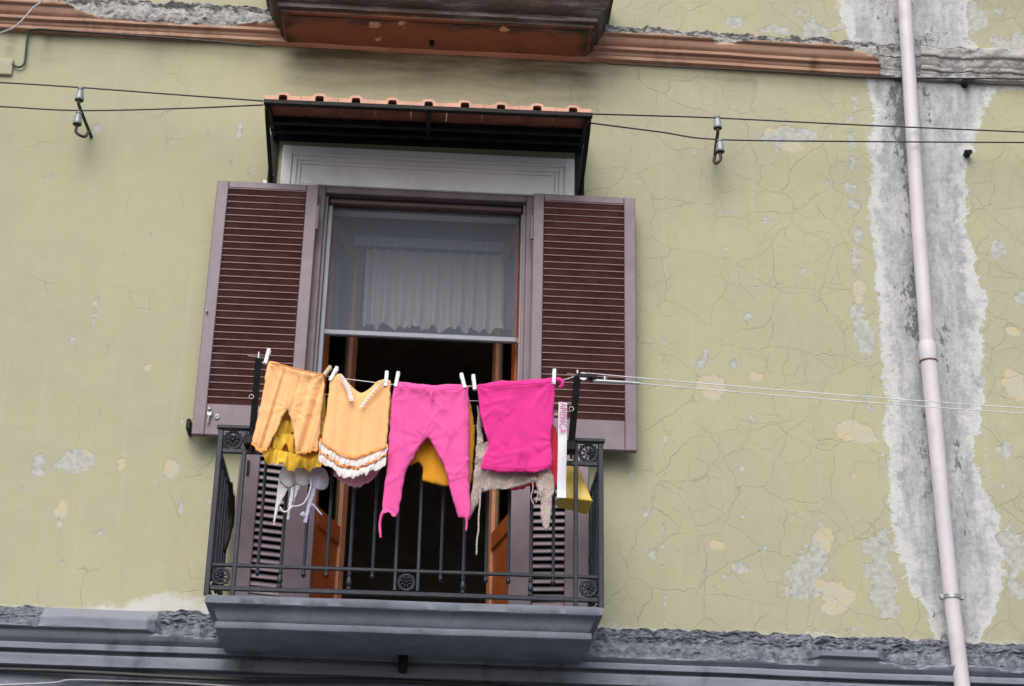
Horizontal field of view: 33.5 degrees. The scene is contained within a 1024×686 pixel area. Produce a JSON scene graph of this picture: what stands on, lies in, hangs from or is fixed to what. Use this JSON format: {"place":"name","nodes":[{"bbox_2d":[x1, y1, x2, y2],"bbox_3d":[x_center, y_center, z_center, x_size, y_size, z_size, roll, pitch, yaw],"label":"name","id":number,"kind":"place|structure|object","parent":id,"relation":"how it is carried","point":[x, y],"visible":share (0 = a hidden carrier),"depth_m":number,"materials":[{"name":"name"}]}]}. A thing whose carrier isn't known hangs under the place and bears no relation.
{"place":"outdoors","nodes":[
{"label":"outdoors","id":0,"kind":"place"},
{"label":"street","id":1,"kind":"structure","parent":0,"visible":0},
{"bbox_2d":[0,0,1023,685],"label":"apartment facade","id":2,"kind":"structure","parent":1,"relation":"on","point":[754,536],"depth_m":9.08,"materials":[{"name":"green paint"}]},
{"bbox_2d":[0,58,13,75],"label":"junction box","id":3,"kind":"object","parent":2,"relation":"attached to","point":[6,67],"visible":1,"depth_m":9.41,"materials":[{"name":"green paint"}]},
{"bbox_2d":[0,0,42,33],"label":"hanging cable","id":4,"kind":"object","parent":2,"relation":"attached to","point":[26,15],"visible":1,"depth_m":9.33,"materials":[{"name":"white plastic"}]},
{"bbox_2d":[73,87,92,137],"bbox_3d":[-2.304,-1.213,9.230,0.075,0.305,0.220,-6,-25,16],"label":"insulator bracket","id":5,"kind":"object","parent":2,"relation":"attached to","point":[79,116],"visible":1,"depth_m":9.17,"materials":[{"name":"metal"}]},
{"bbox_2d":[0,82,262,101],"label":"power cable","id":6,"kind":"object","parent":5,"relation":"attached to","point":[131,91],"visible":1,"depth_m":9.21,"materials":[{"name":"black rubber"}]},
{"bbox_2d":[0,104,262,110],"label":"power cable","id":7,"kind":"object","parent":5,"relation":"attached to","point":[133,109],"visible":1,"depth_m":9.15,"materials":[{"name":"black rubber"}]},
{"bbox_2d":[0,679,233,685],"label":"ledge cable","id":8,"kind":"object","parent":2,"relation":"attached to","point":[103,680],"visible":1,"depth_m":8.05,"materials":[{"name":"grey plastic"}]},
{"bbox_2d":[12,28,261,67],"bbox_3d":[-2.088,-1.624,9.470,1.373,0.252,0.043,2,-24,-1],"label":"conduit cable","id":9,"kind":"object","parent":2,"relation":"attached to","point":[105,33],"visible":1,"depth_m":9.50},
{"bbox_2d":[186,181,319,438],"bbox_3d":[-1.340,-0.191,8.838,0.600,1.449,0.138,-1,-24,5],"label":"shutter","id":10,"kind":"object","parent":2,"relation":"attached to","point":[259,280],"visible":0.94,"depth_m":8.86,"materials":[{"name":"brown paint"}]},
{"bbox_2d":[0,667,530,685],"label":"ledge cable","id":11,"kind":"object","parent":2,"relation":"attached to","point":[215,678],"visible":1,"depth_m":8.08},
{"bbox_2d":[228,432,316,597],"bbox_3d":[-1.163,0.879,8.335,0.390,0.905,0.054,9,-25,-17],"label":"shutter","id":12,"kind":"object","parent":2,"relation":"attached to","point":[271,531],"visible":0.4,"depth_m":8.31,"materials":[{"name":"brown paint"}]},
{"bbox_2d":[398,655,407,672],"bbox_3d":[-0.521,1.532,8.118,0.044,0.080,0.070,3,-24,-3],"label":"cable clip","id":13,"kind":"object","parent":2,"relation":"attached to","point":[402,663],"visible":1,"depth_m":8.09,"materials":[{"name":"black metal"}]},
{"bbox_2d":[203,424,604,661],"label":"balcony","id":14,"kind":"structure","parent":2,"relation":"attached to","point":[332,626],"depth_m":7.79,"materials":[{"name":"grey metal"}]},
{"bbox_2d":[244,352,263,452],"bbox_3d":[-1.214,0.286,7.994,0.076,0.454,0.204,3,-24,-3],"label":"line bracket","id":15,"kind":"object","parent":14,"relation":"attached to","point":[254,404],"visible":0.89,"depth_m":7.97,"materials":[{"name":"black metal"}]},
{"bbox_2d":[273,466,311,524],"bbox_3d":[-1.011,0.703,7.859,0.167,0.289,0.039,3,-24,-3],"label":"bra","id":16,"kind":"object","parent":14,"relation":"hanging from","point":[289,479],"visible":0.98,"depth_m":7.87,"materials":[{"name":"white fabric"}]},
{"bbox_2d":[300,466,328,522],"bbox_3d":[-0.913,0.700,7.860,0.125,0.280,0.040,3,-24,-3],"label":"bra","id":17,"kind":"object","parent":14,"relation":"hanging from","point":[319,476],"visible":0.99,"depth_m":7.87,"materials":[{"name":"fabric"}]},
{"bbox_2d":[567,370,580,458],"bbox_3d":[0.289,0.345,8.067,0.076,0.397,0.204,3,-24,-3],"label":"line bracket","id":18,"kind":"object","parent":14,"relation":"attached to","point":[571,445],"visible":0.92,"depth_m":8.04,"materials":[{"name":"black metal"}]},
{"bbox_2d":[557,402,566,497],"bbox_3d":[0.234,0.495,7.920,0.044,0.476,0.020,3,-24,-3],"label":"sash","id":19,"kind":"object","parent":18,"relation":"attached to","point":[562,447],"visible":1,"depth_m":7.92,"materials":[{"name":"white fabric"}]},
{"bbox_2d":[572,372,639,384],"bbox_3d":[0.445,0.170,8.057,0.324,0.053,0.034,3,-24,-3],"label":"line pulley","id":20,"kind":"object","parent":18,"relation":"attached to","point":[583,376],"visible":1,"depth_m":8.04,"materials":[{"name":"metal"}]},
{"bbox_2d":[261,362,573,386],"bbox_3d":[-0.440,0.156,8.015,1.526,0.100,0.022,3,-24,-3],"label":"clothesline","id":21,"kind":"object","parent":20,"relation":"attached to","point":[393,384],"visible":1,"depth_m":7.99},
{"bbox_2d":[263,348,270,364],"bbox_3d":[-1.151,0.064,7.998,0.029,0.077,0.033,3,-24,-3],"label":"clothes peg","id":22,"kind":"object","parent":21,"relation":"attached to","point":[267,355],"visible":1,"depth_m":7.99,"materials":[{"name":"white plastic"}]},
{"bbox_2d":[251,361,324,455],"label":"shorts","id":23,"kind":"object","parent":21,"relation":"hanging from","point":[297,394],"visible":1,"depth_m":7.91,"materials":[{"name":"orange fabric"}]},
{"bbox_2d":[323,365,331,376],"bbox_3d":[-0.867,0.132,7.987,0.041,0.053,0.031,3,-24,-3],"label":"clothes peg","id":24,"kind":"object","parent":21,"relation":"attached to","point":[327,370],"visible":1,"depth_m":7.98,"materials":[{"name":"brown wood"}]},
{"bbox_2d":[329,366,338,380],"bbox_3d":[-0.837,0.146,7.983,0.044,0.074,0.033,3,-24,-3],"label":"clothes peg","id":25,"kind":"object","parent":21,"relation":"attached to","point":[334,372],"visible":1,"depth_m":7.97,"materials":[{"name":"white plastic"}]},
{"bbox_2d":[318,374,390,478],"bbox_3d":[-0.727,0.382,7.872,0.317,0.524,0.055,3,-24,-3],"label":"camisole","id":26,"kind":"object","parent":21,"relation":"hanging from","point":[355,431],"visible":1,"depth_m":7.88,"materials":[{"name":"orange fabric"}]},
{"bbox_2d":[384,371,388,385],"bbox_3d":[-0.591,0.170,7.989,0.019,0.076,0.033,3,-24,-3],"label":"clothes peg","id":27,"kind":"object","parent":21,"relation":"attached to","point":[386,378],"visible":1,"depth_m":7.98,"materials":[{"name":"white plastic"}]},
{"bbox_2d":[394,371,399,386],"bbox_3d":[-0.541,0.172,7.991,0.027,0.077,0.033,3,-24,-3],"label":"clothes peg","id":28,"kind":"object","parent":21,"relation":"attached to","point":[397,378],"visible":1,"depth_m":7.98,"materials":[{"name":"white plastic"}]},
{"bbox_2d":[378,381,470,537],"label":"trousers","id":29,"kind":"object","parent":21,"relation":"hanging from","point":[437,416],"visible":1,"depth_m":7.88,"materials":[{"name":"pink fabric"}]},
{"bbox_2d":[459,373,466,387],"bbox_3d":[-0.231,0.180,8.008,0.036,0.076,0.033,3,-24,-3],"label":"clothes peg","id":30,"kind":"object","parent":21,"relation":"attached to","point":[462,378],"visible":1,"depth_m":8.00,"materials":[{"name":"white plastic"}]},
{"bbox_2d":[471,374,476,390],"bbox_3d":[-0.179,0.187,8.009,0.027,0.077,0.033,3,-24,-3],"label":"clothes peg","id":31,"kind":"object","parent":21,"relation":"attached to","point":[473,378],"visible":1,"depth_m":8.00,"materials":[{"name":"white plastic"}]},
{"bbox_2d":[468,405,554,554],"bbox_3d":[0.000,0.634,7.864,0.398,0.732,0.055,3,-24,-3],"label":"shawl","id":32,"kind":"object","parent":21,"relation":"hanging from","point":[544,477],"visible":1,"depth_m":7.86,"materials":[{"name":"beige fabric"}]},
{"bbox_2d":[477,377,564,472],"bbox_3d":[0.035,0.374,7.940,0.415,0.487,0.042,3,-24,-3],"label":"shirt","id":33,"kind":"object","parent":21,"relation":"hanging from","point":[517,418],"visible":1,"depth_m":7.93,"materials":[{"name":"pink fabric"}]},
{"bbox_2d":[552,369,555,383],"bbox_3d":[0.199,0.162,8.044,0.019,0.076,0.033,3,-24,-3],"label":"clothes peg","id":34,"kind":"object","parent":21,"relation":"attached to","point":[554,375],"visible":1,"depth_m":8.03,"materials":[{"name":"white plastic"}]},
{"bbox_2d":[587,373,1023,408],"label":"clothesline","id":35,"kind":"object","parent":20,"relation":"attached to","point":[804,391],"visible":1,"depth_m":8.09,"materials":[{"name":"white plastic"}]},
{"bbox_2d":[640,383,1023,413],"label":"clothesline","id":36,"kind":"object","parent":20,"relation":"attached to","point":[831,399],"visible":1,"depth_m":8.08,"materials":[{"name":"white plastic"}]},
{"bbox_2d":[556,455,592,513],"bbox_3d":[0.293,0.678,8.172,0.176,0.290,0.186,3,-24,-3],"label":"peg bag","id":37,"kind":"object","parent":14,"relation":"hanging from","point":[585,500],"visible":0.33,"depth_m":8.09,"materials":[{"name":"yellow fabric"}]},
{"bbox_2d":[306,186,532,603],"bbox_3d":[-0.511,0.425,9.077,1.178,2.438,0.682,3,-24,-3],"label":"balcony door","id":38,"kind":"structure","parent":2,"relation":"attached to","point":[344,286],"depth_m":9.19,"materials":[{"name":"brown paint"}]},
{"bbox_2d":[309,213,362,598],"bbox_3d":[-0.965,0.455,9.111,0.044,2.330,0.530,-4,-24,13],"label":"door leaf","id":39,"kind":"structure","parent":38,"relation":"in","point":[346,259],"depth_m":9.23,"materials":[{"name":"orange wood"}]},
{"bbox_2d":[317,198,522,380],"bbox_3d":[-0.487,0.336,8.844,1.075,2.375,0.085,3,-24,-3],"label":"window frame","id":40,"kind":"object","parent":38,"relation":"attached to","point":[421,208],"visible":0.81,"depth_m":9.23,"materials":[{"name":"grey"}]},
{"bbox_2d":[354,235,506,333],"bbox_3d":[-0.492,-0.329,9.606,1.120,0.557,0.104,3,-24,-3],"label":"lace curtain","id":41,"kind":"object","parent":38,"relation":"hanging from","point":[422,290],"visible":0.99,"depth_m":9.61,"materials":[{"name":"white fabric"}]},
{"bbox_2d":[486,222,520,603],"bbox_3d":[-0.035,0.498,9.161,0.044,2.330,0.530,7,-24,-13],"label":"door leaf","id":42,"kind":"structure","parent":38,"relation":"in","point":[505,356],"depth_m":9.20,"materials":[{"name":"orange wood"}]},
{"bbox_2d":[264,92,592,195],"bbox_3d":[-0.449,-1.119,9.113,1.730,0.461,0.549,2,-24,-3],"label":"awning","id":43,"kind":"object","parent":2,"relation":"attached to","point":[353,119],"visible":0.98,"depth_m":9.12,"materials":[{"name":"ceramic"}]},
{"bbox_2d":[266,0,612,56],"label":"balcony","id":44,"kind":"structure","parent":2,"relation":"attached to","point":[572,28],"depth_m":9.38,"materials":[{"name":"concrete"}]},
{"bbox_2d":[508,447,588,606],"bbox_3d":[0.184,0.949,8.423,0.393,0.905,0.042,-1,-24,6],"label":"shutter","id":45,"kind":"object","parent":2,"relation":"attached to","point":[519,544],"visible":0.44,"depth_m":8.38,"materials":[{"name":"brown paint"}]},
{"bbox_2d":[530,193,636,452],"bbox_3d":[0.369,-0.125,8.926,0.566,1.457,0.047,3,-24,-3],"label":"shutter","id":46,"kind":"object","parent":2,"relation":"attached to","point":[583,303],"visible":0.88,"depth_m":8.94,"materials":[{"name":"brown paint"}]},
{"bbox_2d":[712,115,724,164],"bbox_3d":[1.131,-1.084,9.404,0.060,0.304,0.210,3,-24,-3],"label":"insulator bracket","id":47,"kind":"object","parent":2,"relation":"attached to","point":[719,149],"visible":1,"depth_m":9.34,"materials":[{"name":"ceramic"}]},
{"bbox_2d":[591,122,1023,142],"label":"power cable","id":48,"kind":"object","parent":47,"relation":"attached to","point":[805,140],"visible":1,"depth_m":9.36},
{"bbox_2d":[593,113,1023,132],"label":"power cable","id":49,"kind":"object","parent":47,"relation":"attached to","point":[809,122],"visible":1,"depth_m":9.41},
{"bbox_2d":[606,63,1023,79],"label":"moulding cable","id":50,"kind":"object","parent":2,"relation":"attached to","point":[804,72],"visible":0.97,"depth_m":9.67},
{"bbox_2d":[897,0,969,685],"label":"drainpipe","id":51,"kind":"object","parent":2,"relation":"attached to","point":[951,597],"visible":1,"depth_m":8.91,"materials":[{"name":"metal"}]},
{"bbox_2d":[961,79,969,87],"bbox_3d":[2.598,-1.489,9.741,0.041,0.044,0.076,3,-24,-3],"label":"iron stub","id":52,"kind":"object","parent":2,"relation":"attached to","point":[965,83],"visible":1,"depth_m":9.72,"materials":[{"name":"black metal"}]},
{"bbox_2d":[963,150,971,157],"bbox_3d":[2.560,-1.067,9.555,0.041,0.044,0.076,3,-24,-3],"label":"iron stub","id":53,"kind":"object","parent":2,"relation":"attached to","point":[967,153],"visible":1,"depth_m":9.54,"materials":[{"name":"black metal"}]},
{"bbox_3d":[-0.453,0.374,8.035,1.508,0.018,0.004,3,-24,-3],"label":"clothesline","id":54,"kind":"object","parent":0,"visible":0},
{"bbox_2d":[333,467,378,488],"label":"knickers","id":55,"kind":"object","parent":54,"relation":"hanging from","point":[360,480],"visible":0.38,"depth_m":7.89,"materials":[{"name":"pink fabric"}]},
{"bbox_3d":[-0.453,0.258,8.031,1.506,0.017,0.004,3,-24,-3],"label":"clothesline","id":56,"kind":"object","parent":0,"visible":0},
{"bbox_2d":[262,393,325,471],"bbox_3d":[-1.008,0.403,7.908,0.296,0.407,0.084,3,-24,-3],"label":"skirt","id":57,"kind":"object","parent":56,"relation":"hanging from","point":[281,448],"visible":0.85,"depth_m":7.85,"materials":[{"name":"yellow fabric"}]},
{"bbox_2d":[389,398,474,485],"bbox_3d":[-0.379,0.459,7.947,0.411,0.445,0.039,3,-24,-3],"label":"garment","id":58,"kind":"object","parent":56,"relation":"hanging from","point":[426,457],"visible":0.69,"depth_m":7.91,"materials":[{"name":"orange fabric"}]},
{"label":"clothes peg","id":59,"kind":"object","parent":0,"visible":0},
{"bbox_2d":[511,425,557,490],"bbox_3d":[0.083,0.519,7.954,0.285,0.362,0.029,3,-24,-3],"label":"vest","id":60,"kind":"object","parent":59,"relation":"hanging from","point":[554,445],"visible":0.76,"depth_m":7.94,"materials":[{"name":"fabric"}]}
]}

